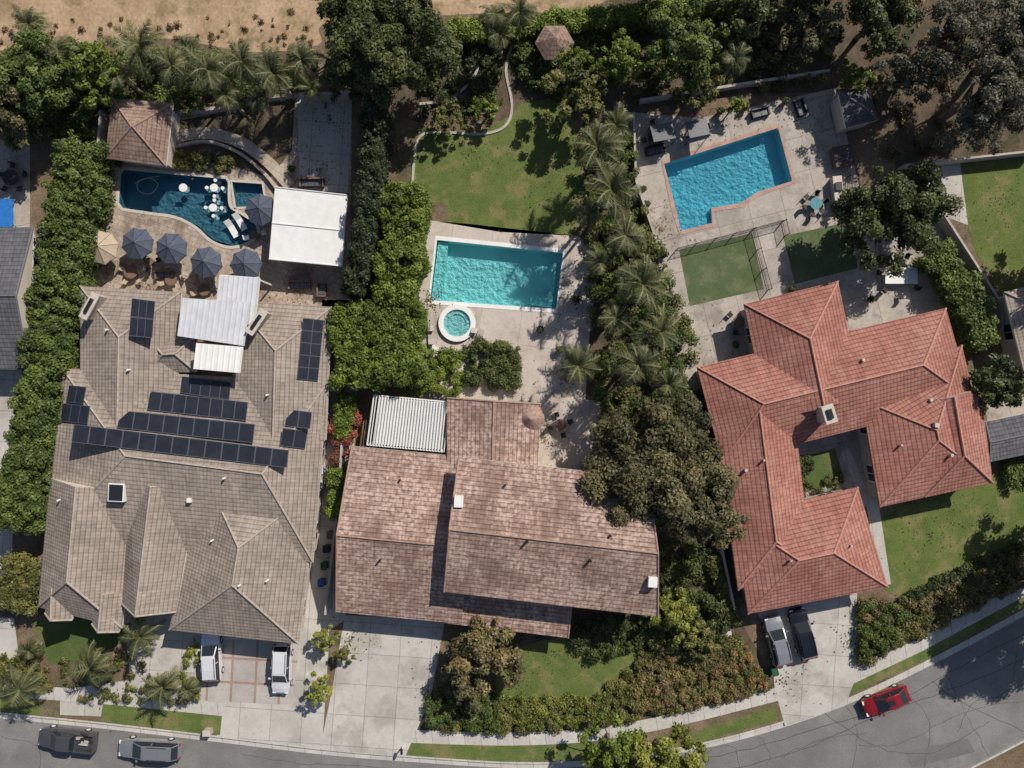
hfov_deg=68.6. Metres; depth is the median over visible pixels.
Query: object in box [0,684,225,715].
sidewalk
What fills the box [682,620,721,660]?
lemon tree
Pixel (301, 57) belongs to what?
palm tree
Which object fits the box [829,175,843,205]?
barbecue island
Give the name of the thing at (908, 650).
sidewalk
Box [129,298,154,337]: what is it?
solar panels
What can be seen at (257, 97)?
palm tree
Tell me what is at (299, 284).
outdoor sofa
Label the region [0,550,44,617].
box hedge
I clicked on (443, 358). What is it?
rounded shrub
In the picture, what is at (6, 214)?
tarp cover
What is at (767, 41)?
groundcover
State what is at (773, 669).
trash bin
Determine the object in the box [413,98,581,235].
lawn
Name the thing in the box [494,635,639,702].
lawn
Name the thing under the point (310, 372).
solar panels
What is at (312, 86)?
palm tree
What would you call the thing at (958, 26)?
pine tree
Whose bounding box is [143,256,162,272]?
patio table set
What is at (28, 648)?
palm tree
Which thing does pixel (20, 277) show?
ridge caps
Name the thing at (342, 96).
block wall
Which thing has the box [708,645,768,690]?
ivy bank
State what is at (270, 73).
palm tree
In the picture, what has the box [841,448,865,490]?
garden path
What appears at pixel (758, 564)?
ridge caps
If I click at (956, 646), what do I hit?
kerb
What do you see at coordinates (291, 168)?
potted plant
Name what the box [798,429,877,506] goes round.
courtyard
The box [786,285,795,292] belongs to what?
potted plant
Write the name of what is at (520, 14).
palm tree
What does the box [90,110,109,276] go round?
block wall
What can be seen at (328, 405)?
windows
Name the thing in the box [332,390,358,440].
box hedge
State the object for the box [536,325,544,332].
potted plant
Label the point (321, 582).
trash bin
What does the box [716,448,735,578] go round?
walls
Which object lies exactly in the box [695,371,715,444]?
walls
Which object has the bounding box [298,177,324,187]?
outdoor sofa
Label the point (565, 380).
leaf litter
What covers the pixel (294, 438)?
solar panels
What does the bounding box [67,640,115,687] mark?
palm tree
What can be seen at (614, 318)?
palm tree
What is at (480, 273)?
swimming pool
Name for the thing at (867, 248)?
potted plant
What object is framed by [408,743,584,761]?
lawn
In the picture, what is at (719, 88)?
retaining wall
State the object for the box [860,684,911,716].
red car
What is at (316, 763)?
crack seal
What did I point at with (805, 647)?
black car
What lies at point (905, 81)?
pine tree
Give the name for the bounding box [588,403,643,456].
oak tree
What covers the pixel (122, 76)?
palm tree
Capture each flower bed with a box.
[172,149,235,174]
[177,638,201,701]
[804,471,845,497]
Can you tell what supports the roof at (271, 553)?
on the walls at (306, 597)
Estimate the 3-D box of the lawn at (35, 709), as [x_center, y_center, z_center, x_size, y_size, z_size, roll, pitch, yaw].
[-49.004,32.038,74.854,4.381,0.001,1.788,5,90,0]
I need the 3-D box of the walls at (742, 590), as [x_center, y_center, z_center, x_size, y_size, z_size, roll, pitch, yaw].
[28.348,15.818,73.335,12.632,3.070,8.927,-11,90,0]
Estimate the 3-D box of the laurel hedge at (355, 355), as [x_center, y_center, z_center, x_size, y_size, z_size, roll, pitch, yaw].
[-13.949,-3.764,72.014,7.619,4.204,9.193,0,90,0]
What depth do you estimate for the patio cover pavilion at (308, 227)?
72.00 m
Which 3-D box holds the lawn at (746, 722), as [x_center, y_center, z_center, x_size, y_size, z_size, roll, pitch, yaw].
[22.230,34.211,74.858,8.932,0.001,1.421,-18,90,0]
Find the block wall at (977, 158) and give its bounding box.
[897,151,1023,169]
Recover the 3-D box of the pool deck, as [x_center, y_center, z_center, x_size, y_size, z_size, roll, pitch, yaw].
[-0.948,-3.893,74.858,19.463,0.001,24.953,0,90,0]
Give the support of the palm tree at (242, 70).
on the ground at (868, 144)
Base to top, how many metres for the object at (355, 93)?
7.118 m
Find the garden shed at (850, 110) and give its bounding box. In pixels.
[830,85,878,133]
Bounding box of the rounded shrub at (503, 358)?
[461,334,522,391]
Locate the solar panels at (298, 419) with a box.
[285,410,311,428]
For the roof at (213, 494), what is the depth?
69.92 m
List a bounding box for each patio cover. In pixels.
[177,298,250,345]
[193,343,243,372]
[217,275,273,324]
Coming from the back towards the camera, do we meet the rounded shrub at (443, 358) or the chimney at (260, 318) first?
the rounded shrub at (443, 358)
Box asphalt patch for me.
[905,738,974,767]
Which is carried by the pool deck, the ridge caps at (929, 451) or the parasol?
the parasol
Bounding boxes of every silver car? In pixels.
[119,735,182,761]
[762,614,792,667]
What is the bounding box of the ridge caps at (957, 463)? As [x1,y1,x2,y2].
[924,397,993,497]
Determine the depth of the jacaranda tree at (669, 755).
69.67 m
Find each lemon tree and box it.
[642,587,699,643]
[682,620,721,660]
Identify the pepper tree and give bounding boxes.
[540,58,608,128]
[554,43,595,74]
[600,272,625,306]
[620,231,660,264]
[660,382,693,403]
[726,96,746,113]
[837,58,878,94]
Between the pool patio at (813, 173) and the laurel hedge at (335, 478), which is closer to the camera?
the laurel hedge at (335, 478)
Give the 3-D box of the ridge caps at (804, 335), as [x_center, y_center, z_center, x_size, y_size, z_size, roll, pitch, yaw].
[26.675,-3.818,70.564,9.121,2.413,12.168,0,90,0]
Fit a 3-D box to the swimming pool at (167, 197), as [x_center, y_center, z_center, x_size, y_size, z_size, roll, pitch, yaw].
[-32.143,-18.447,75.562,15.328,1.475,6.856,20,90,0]
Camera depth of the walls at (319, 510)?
74.42 m
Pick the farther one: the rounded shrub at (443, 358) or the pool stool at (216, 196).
the pool stool at (216, 196)
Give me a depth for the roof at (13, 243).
70.87 m
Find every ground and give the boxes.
[0,0,1023,761]
[975,743,1023,767]
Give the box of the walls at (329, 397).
[327,346,332,432]
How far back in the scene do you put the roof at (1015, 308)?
71.68 m
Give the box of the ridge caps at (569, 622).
[567,607,571,637]
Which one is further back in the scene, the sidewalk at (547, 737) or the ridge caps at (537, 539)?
the sidewalk at (547, 737)
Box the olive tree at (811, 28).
[772,0,845,62]
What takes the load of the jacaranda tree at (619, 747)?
on the ground at (868, 144)
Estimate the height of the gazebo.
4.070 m
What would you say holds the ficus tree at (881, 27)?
on the ground at (868, 144)
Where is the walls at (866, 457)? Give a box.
[857,428,876,496]
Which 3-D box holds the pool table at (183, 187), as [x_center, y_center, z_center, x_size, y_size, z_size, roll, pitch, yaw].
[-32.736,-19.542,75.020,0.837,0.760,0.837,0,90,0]
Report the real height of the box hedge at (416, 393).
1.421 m
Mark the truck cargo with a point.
(87, 741)
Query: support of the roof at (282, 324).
on the walls at (329, 397)
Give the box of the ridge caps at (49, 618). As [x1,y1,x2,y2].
[44,588,71,621]
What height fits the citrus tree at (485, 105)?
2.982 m
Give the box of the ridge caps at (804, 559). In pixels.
[747,487,888,614]
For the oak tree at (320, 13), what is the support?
on the ground at (868, 144)
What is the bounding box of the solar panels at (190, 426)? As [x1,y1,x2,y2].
[117,411,254,442]
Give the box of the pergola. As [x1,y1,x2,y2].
[366,394,446,451]
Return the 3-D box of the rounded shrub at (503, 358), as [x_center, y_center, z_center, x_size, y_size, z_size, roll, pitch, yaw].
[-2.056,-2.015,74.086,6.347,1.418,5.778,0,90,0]
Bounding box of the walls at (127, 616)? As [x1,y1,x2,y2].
[123,609,133,624]
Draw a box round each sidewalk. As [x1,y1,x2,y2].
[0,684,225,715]
[402,688,778,745]
[854,588,1023,682]
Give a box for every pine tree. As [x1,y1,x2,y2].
[873,40,937,109]
[908,0,999,67]
[925,25,1023,155]
[971,0,1023,75]
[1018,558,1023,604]
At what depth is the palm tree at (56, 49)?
68.80 m
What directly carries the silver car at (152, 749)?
on the road
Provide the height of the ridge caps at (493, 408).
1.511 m
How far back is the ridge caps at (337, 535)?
69.18 m
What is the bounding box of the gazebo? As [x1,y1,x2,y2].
[535,26,573,65]
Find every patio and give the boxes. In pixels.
[0,140,29,227]
[92,92,351,308]
[540,400,599,469]
[630,88,948,415]
[911,163,967,224]
[985,397,1023,420]
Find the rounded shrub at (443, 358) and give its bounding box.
[426,345,466,397]
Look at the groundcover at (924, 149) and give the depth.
74.34 m
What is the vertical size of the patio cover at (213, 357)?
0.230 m
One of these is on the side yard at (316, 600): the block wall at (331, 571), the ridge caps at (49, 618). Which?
the block wall at (331, 571)
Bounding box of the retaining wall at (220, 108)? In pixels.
[175,93,297,115]
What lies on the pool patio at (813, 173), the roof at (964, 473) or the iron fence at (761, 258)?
the iron fence at (761, 258)
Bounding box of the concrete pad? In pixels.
[297,97,351,191]
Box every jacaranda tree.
[577,711,646,767]
[619,721,709,767]
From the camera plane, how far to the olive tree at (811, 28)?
70.38 m
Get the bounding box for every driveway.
[0,617,17,712]
[168,628,328,747]
[192,640,298,704]
[320,615,443,756]
[757,593,857,725]
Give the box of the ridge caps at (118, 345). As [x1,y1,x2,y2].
[80,285,180,425]
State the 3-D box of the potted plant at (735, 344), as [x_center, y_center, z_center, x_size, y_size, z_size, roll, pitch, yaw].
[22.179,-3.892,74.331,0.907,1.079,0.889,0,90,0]
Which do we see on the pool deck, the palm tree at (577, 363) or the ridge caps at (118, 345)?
the palm tree at (577, 363)
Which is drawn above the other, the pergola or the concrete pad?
the concrete pad
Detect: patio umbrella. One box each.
[91,230,119,264]
[121,227,153,259]
[156,233,186,263]
[190,246,222,278]
[230,248,262,276]
[245,193,273,225]
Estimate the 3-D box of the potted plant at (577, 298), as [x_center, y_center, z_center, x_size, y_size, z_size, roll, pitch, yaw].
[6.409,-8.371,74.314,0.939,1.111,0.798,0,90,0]
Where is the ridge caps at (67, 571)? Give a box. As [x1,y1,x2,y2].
[37,487,121,628]
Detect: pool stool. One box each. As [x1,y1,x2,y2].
[205,186,211,192]
[212,214,219,220]
[213,194,220,199]
[213,198,220,204]
[214,178,221,184]
[220,206,227,212]
[221,186,227,192]
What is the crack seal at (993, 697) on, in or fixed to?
on the road
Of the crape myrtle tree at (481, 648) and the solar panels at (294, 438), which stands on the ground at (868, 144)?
the crape myrtle tree at (481, 648)
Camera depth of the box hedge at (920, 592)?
74.18 m
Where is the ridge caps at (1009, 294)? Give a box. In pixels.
[1003,291,1023,301]
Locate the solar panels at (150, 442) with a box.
[71,424,288,467]
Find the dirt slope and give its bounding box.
[0,0,605,51]
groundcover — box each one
[0,8,313,50]
[0,45,320,151]
[416,19,506,115]
[509,31,601,100]
[592,0,836,107]
[868,0,1023,158]
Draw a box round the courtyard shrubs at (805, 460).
[800,454,814,485]
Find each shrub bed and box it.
[0,648,54,692]
[58,650,188,706]
[568,612,655,662]
[578,123,702,425]
[635,536,729,662]
[1001,455,1023,492]
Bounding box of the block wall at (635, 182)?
[631,112,657,242]
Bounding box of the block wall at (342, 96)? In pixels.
[298,91,356,100]
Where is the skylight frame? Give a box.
[107,483,126,501]
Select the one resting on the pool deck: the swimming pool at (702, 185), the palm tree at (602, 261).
the palm tree at (602, 261)
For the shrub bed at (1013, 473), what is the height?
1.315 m
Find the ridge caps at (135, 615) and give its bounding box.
[121,487,175,617]
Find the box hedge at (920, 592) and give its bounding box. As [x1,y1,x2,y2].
[898,540,1023,605]
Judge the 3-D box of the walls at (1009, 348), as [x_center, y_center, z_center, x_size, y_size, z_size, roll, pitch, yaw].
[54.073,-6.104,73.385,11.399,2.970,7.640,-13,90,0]
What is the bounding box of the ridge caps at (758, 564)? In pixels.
[737,408,781,590]
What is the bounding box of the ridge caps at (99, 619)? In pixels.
[91,595,118,633]
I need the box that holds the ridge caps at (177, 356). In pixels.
[156,338,196,372]
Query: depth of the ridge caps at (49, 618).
70.29 m
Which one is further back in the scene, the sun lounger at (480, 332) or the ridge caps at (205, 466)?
the sun lounger at (480, 332)
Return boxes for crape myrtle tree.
[441,614,524,701]
[446,673,491,713]
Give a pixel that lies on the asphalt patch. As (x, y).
(961, 747)
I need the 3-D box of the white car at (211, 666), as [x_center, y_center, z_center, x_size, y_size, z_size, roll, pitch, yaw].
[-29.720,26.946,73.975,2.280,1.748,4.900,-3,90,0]
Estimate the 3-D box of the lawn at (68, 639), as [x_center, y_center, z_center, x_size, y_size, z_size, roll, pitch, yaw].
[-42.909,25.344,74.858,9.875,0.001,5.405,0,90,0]
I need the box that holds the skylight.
[108,484,122,500]
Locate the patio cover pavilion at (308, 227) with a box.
[269,186,351,268]
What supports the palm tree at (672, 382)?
on the planting bed at (931, 110)
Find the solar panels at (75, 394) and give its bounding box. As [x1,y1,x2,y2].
[66,385,85,403]
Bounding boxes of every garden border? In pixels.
[411,45,512,182]
[418,49,480,105]
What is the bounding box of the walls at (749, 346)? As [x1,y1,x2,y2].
[740,310,752,353]
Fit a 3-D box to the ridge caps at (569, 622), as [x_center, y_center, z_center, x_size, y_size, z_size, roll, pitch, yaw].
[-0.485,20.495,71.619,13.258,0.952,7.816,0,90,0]
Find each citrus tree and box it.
[304,671,332,706]
[311,623,339,653]
[332,645,355,664]
[430,98,466,138]
[467,91,503,124]
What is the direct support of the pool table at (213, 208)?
in the swimming pool at (167, 197)
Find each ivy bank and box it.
[423,689,505,734]
[429,631,771,737]
[505,691,616,732]
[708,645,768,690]
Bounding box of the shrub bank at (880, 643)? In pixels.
[852,599,910,658]
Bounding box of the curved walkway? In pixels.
[176,127,294,187]
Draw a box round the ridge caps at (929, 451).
[879,345,962,506]
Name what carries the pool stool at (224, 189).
in the swimming pool at (167, 197)
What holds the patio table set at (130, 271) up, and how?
on the patio at (120, 224)
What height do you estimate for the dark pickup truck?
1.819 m
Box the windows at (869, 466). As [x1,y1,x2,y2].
[860,427,874,481]
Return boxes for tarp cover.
[0,199,15,226]
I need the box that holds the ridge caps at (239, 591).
[168,512,299,644]
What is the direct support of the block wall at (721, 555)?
on the planting bed at (931, 110)
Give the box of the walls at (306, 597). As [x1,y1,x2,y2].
[301,562,311,629]
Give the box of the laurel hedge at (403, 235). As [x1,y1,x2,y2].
[369,180,434,307]
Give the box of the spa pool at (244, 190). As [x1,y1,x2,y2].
[230,180,264,208]
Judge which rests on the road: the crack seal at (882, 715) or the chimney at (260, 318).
the crack seal at (882, 715)
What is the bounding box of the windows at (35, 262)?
[33,247,41,265]
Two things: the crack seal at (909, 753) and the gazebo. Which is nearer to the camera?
the gazebo
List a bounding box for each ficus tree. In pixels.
[717,0,784,39]
[829,159,964,278]
[834,0,923,56]
[968,352,1023,411]
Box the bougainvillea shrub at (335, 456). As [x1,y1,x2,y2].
[327,411,361,466]
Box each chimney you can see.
[79,291,106,319]
[245,308,271,335]
[816,403,837,424]
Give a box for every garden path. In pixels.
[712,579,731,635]
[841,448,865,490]
[866,499,890,584]
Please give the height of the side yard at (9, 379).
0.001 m
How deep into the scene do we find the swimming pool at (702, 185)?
76.20 m
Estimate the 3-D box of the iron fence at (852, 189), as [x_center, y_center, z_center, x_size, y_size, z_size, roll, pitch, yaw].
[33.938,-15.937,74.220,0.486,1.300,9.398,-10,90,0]
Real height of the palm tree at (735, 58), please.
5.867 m
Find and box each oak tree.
[315,0,349,28]
[320,0,463,110]
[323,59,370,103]
[578,391,739,541]
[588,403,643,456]
[665,475,749,551]
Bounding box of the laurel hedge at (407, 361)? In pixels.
[370,294,431,393]
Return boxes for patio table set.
[0,161,28,191]
[115,257,145,284]
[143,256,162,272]
[157,266,185,291]
[190,277,217,299]
[242,229,266,240]
[547,412,573,438]
[641,118,666,151]
[727,311,744,334]
[801,189,829,217]
[876,253,922,298]
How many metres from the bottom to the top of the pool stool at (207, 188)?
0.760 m
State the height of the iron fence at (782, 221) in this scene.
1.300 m
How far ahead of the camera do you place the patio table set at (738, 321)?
74.11 m
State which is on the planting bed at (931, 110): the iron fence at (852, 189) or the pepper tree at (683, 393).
the pepper tree at (683, 393)
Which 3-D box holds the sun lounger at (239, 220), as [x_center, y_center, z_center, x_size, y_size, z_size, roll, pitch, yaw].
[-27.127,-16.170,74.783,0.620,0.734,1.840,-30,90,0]
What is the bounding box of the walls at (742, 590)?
[741,489,841,599]
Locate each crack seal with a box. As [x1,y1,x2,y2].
[1,736,40,766]
[242,754,381,767]
[702,634,1023,758]
[737,660,1023,767]
[781,733,864,757]
[825,713,988,753]
[861,701,1022,746]
[932,681,1020,730]
[941,661,995,765]
[956,653,1016,732]
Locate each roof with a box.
[0,227,33,369]
[38,478,125,626]
[45,598,73,619]
[52,368,326,561]
[80,286,181,423]
[92,592,121,631]
[122,486,186,614]
[158,337,197,371]
[170,513,308,643]
[233,302,330,439]
[337,446,463,623]
[440,594,569,637]
[445,457,656,616]
[447,399,540,468]
[697,308,956,443]
[718,413,804,588]
[743,281,848,412]
[743,487,887,613]
[866,345,976,505]
[928,390,992,495]
[1003,287,1023,370]
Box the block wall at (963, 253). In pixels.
[937,215,1003,330]
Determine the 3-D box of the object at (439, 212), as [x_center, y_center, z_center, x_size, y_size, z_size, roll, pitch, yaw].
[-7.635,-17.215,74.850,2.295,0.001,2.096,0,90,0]
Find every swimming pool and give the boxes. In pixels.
[116,167,259,248]
[428,236,564,312]
[661,123,795,234]
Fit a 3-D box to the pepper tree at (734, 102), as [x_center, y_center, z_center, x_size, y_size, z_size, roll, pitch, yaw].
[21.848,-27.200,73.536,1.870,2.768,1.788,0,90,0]
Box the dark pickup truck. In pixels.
[38,724,98,754]
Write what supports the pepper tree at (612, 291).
on the planting bed at (931, 110)
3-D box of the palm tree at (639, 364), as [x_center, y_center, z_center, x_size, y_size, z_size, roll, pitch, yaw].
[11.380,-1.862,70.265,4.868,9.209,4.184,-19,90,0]
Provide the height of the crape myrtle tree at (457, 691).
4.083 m
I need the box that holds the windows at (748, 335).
[746,327,750,343]
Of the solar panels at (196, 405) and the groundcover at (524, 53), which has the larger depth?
the groundcover at (524, 53)
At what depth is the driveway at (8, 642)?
74.86 m
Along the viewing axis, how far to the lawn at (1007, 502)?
74.86 m
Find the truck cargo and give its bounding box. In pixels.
[76,732,93,745]
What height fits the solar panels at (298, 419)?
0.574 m
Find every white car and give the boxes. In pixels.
[197,634,223,682]
[268,643,293,693]
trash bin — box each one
[317,578,325,586]
[320,561,328,569]
[322,544,330,552]
[327,530,333,538]
[769,665,778,676]
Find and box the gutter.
[0,611,1023,767]
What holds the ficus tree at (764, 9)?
on the ground at (868, 144)
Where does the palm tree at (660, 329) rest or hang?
on the planting bed at (931, 110)
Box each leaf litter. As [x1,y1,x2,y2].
[96,96,357,304]
[99,93,1023,734]
[418,65,908,465]
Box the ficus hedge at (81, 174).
[0,137,117,535]
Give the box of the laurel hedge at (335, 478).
[322,463,346,520]
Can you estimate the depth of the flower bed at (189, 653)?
74.19 m
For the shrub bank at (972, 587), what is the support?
on the ground at (868, 144)
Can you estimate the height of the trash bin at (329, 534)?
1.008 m
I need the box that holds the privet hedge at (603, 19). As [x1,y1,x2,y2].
[429,0,756,47]
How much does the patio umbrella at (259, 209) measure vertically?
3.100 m
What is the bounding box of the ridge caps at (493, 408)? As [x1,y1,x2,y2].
[447,397,540,459]
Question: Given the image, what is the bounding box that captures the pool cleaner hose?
[135,176,158,193]
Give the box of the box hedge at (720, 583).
[709,553,742,627]
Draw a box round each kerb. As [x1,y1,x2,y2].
[0,609,1023,763]
[969,739,1023,767]
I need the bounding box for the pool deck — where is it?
[408,221,595,464]
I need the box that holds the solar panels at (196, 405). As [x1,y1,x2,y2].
[147,391,247,420]
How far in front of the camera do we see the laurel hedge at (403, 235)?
70.40 m
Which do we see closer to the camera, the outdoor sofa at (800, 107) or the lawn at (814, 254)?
the outdoor sofa at (800, 107)
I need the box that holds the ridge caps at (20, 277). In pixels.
[0,227,33,355]
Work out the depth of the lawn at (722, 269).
74.85 m
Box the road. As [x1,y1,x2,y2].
[0,616,1023,767]
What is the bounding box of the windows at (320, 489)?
[315,440,324,539]
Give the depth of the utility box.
74.01 m
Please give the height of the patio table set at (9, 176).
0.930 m
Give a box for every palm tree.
[0,662,47,709]
[10,4,51,40]
[14,634,45,660]
[43,36,78,69]
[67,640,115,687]
[99,19,166,82]
[99,59,144,93]
[116,617,165,659]
[141,665,181,709]
[153,42,198,92]
[172,34,206,66]
[177,676,201,703]
[180,46,235,94]
[206,77,245,115]
[219,38,266,89]
[246,81,275,118]
[249,41,296,101]
[285,39,325,86]
[294,74,327,108]
[478,2,507,40]
[482,16,514,55]
[503,0,538,34]
[555,343,602,386]
[569,198,600,231]
[571,118,626,176]
[580,245,613,277]
[584,156,641,221]
[596,298,633,339]
[602,101,633,140]
[603,213,647,258]
[609,340,663,387]
[613,253,672,318]
[629,303,681,352]
[648,368,686,399]
[717,40,752,77]
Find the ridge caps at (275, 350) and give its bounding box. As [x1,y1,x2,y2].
[258,306,332,440]
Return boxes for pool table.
[179,183,189,192]
[209,204,218,212]
[210,184,219,192]
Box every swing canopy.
[646,122,675,146]
[681,118,709,144]
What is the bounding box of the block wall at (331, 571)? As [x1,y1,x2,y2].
[324,390,349,614]
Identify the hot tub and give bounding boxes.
[438,304,475,341]
[829,144,855,169]
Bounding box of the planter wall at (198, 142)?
[175,140,276,187]
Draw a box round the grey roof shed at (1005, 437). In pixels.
[985,414,1023,461]
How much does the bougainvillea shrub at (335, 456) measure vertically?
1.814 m
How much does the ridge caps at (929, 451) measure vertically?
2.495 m
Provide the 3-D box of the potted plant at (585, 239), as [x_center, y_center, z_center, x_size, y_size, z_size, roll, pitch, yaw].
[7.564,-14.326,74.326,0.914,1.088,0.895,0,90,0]
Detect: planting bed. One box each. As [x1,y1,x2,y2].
[177,99,294,176]
[355,32,589,121]
[417,0,1023,731]
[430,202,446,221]
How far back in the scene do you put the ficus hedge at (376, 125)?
69.46 m
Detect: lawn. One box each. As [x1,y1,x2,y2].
[0,696,41,715]
[33,616,131,664]
[100,704,221,734]
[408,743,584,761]
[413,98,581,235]
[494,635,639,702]
[679,233,763,305]
[691,706,777,740]
[783,224,857,283]
[801,448,844,491]
[850,597,1023,693]
[881,470,1023,597]
[960,158,1023,296]
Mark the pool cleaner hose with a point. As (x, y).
(149, 178)
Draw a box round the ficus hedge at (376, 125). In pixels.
[339,94,394,300]
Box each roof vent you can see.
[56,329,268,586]
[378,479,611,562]
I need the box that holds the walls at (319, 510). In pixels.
[315,440,325,549]
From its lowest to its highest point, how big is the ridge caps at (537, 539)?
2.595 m
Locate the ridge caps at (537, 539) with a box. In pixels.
[443,457,658,617]
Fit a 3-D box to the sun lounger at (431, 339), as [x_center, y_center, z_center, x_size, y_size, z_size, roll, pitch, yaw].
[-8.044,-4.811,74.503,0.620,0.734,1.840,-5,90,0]
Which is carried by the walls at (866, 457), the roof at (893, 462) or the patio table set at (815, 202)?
the roof at (893, 462)
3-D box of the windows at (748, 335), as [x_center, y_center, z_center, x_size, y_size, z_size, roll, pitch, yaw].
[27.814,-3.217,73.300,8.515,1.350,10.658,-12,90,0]
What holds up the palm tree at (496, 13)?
on the planting bed at (406, 102)
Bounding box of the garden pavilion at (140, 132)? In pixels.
[104,97,180,168]
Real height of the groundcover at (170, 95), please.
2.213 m
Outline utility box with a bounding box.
[202,727,212,736]
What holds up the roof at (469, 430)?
on the walls
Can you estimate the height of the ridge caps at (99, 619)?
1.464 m
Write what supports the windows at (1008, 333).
attached to the walls at (1009, 348)
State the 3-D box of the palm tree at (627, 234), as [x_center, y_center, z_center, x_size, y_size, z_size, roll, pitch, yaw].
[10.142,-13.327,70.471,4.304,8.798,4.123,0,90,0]
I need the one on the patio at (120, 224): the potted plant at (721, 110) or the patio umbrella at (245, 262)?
the patio umbrella at (245, 262)
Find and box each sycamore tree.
[596,27,645,86]
[644,0,729,91]
[672,64,725,108]
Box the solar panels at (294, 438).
[280,428,307,448]
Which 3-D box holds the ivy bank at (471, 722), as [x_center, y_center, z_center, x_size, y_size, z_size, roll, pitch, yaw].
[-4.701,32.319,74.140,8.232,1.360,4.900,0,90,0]
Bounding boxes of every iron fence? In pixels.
[676,219,789,249]
[752,228,772,289]
[846,174,865,268]
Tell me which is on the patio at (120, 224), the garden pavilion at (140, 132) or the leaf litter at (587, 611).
the garden pavilion at (140, 132)
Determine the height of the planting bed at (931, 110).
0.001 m
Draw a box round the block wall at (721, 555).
[694,402,735,609]
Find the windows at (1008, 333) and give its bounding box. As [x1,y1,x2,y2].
[1003,323,1013,340]
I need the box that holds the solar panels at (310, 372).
[297,318,323,380]
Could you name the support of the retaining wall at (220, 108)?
on the ground at (868, 144)
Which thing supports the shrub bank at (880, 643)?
on the ground at (868, 144)
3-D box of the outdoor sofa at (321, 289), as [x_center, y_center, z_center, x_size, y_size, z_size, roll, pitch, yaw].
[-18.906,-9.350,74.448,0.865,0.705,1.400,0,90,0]
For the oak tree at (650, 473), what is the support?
on the ground at (868, 144)
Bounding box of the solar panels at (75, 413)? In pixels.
[60,403,89,423]
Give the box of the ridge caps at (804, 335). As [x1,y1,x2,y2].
[744,280,838,405]
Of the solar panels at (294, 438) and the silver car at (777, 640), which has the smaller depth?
the solar panels at (294, 438)
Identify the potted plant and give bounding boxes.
[114,160,123,167]
[286,165,296,172]
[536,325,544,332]
[556,345,564,352]
[572,295,580,302]
[584,235,591,242]
[596,326,604,333]
[639,185,646,192]
[644,200,650,206]
[661,251,668,257]
[716,106,724,115]
[732,340,740,348]
[742,103,750,111]
[781,97,789,105]
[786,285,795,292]
[861,245,870,252]
[866,295,875,303]
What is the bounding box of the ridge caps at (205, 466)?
[45,371,327,562]
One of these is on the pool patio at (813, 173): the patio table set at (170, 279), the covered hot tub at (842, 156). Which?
the covered hot tub at (842, 156)
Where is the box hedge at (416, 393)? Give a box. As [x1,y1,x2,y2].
[399,343,428,398]
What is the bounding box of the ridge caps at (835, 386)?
[697,307,948,456]
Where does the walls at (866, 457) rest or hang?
on the ground at (868, 144)
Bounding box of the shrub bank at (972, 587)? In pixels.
[854,544,1023,668]
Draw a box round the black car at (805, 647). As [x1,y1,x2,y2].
[787,606,817,661]
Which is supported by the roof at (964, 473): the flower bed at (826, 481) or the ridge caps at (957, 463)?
the ridge caps at (957, 463)
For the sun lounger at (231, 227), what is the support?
in the swimming pool at (167, 197)
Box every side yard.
[0,370,21,576]
[304,300,358,629]
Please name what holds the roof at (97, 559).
on the walls
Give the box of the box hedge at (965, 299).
[910,237,1000,354]
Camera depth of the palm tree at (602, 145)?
66.39 m
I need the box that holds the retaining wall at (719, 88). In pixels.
[639,69,829,103]
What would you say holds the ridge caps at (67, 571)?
on the roof at (97, 559)
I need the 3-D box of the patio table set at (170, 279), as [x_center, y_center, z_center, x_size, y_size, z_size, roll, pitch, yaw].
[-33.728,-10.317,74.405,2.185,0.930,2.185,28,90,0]
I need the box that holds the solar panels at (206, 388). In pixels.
[180,376,230,399]
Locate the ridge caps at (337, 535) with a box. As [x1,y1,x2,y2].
[335,446,446,612]
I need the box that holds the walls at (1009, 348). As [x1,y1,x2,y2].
[998,296,1020,365]
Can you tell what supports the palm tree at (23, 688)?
on the ground at (868, 144)
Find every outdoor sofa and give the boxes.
[154,270,174,279]
[287,280,311,289]
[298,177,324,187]
[316,282,326,296]
[644,142,665,156]
[707,122,712,131]
[750,105,770,119]
[793,97,808,117]
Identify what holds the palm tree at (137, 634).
on the front path at (166, 657)
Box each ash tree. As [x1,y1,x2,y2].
[0,28,81,127]
[0,82,46,148]
[56,38,127,109]
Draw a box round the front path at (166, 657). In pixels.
[60,613,190,715]
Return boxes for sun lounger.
[224,219,239,237]
[232,212,247,230]
[427,313,433,331]
[428,331,434,344]
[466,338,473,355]
[471,315,479,333]
[474,329,484,346]
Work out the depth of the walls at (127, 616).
73.28 m
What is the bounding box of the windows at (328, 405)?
[327,365,330,421]
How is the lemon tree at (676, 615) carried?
on the ground at (868, 144)
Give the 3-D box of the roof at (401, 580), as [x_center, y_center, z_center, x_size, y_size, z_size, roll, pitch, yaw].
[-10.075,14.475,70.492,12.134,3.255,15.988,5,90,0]
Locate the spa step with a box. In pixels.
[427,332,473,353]
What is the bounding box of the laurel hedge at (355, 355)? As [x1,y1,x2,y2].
[325,297,404,392]

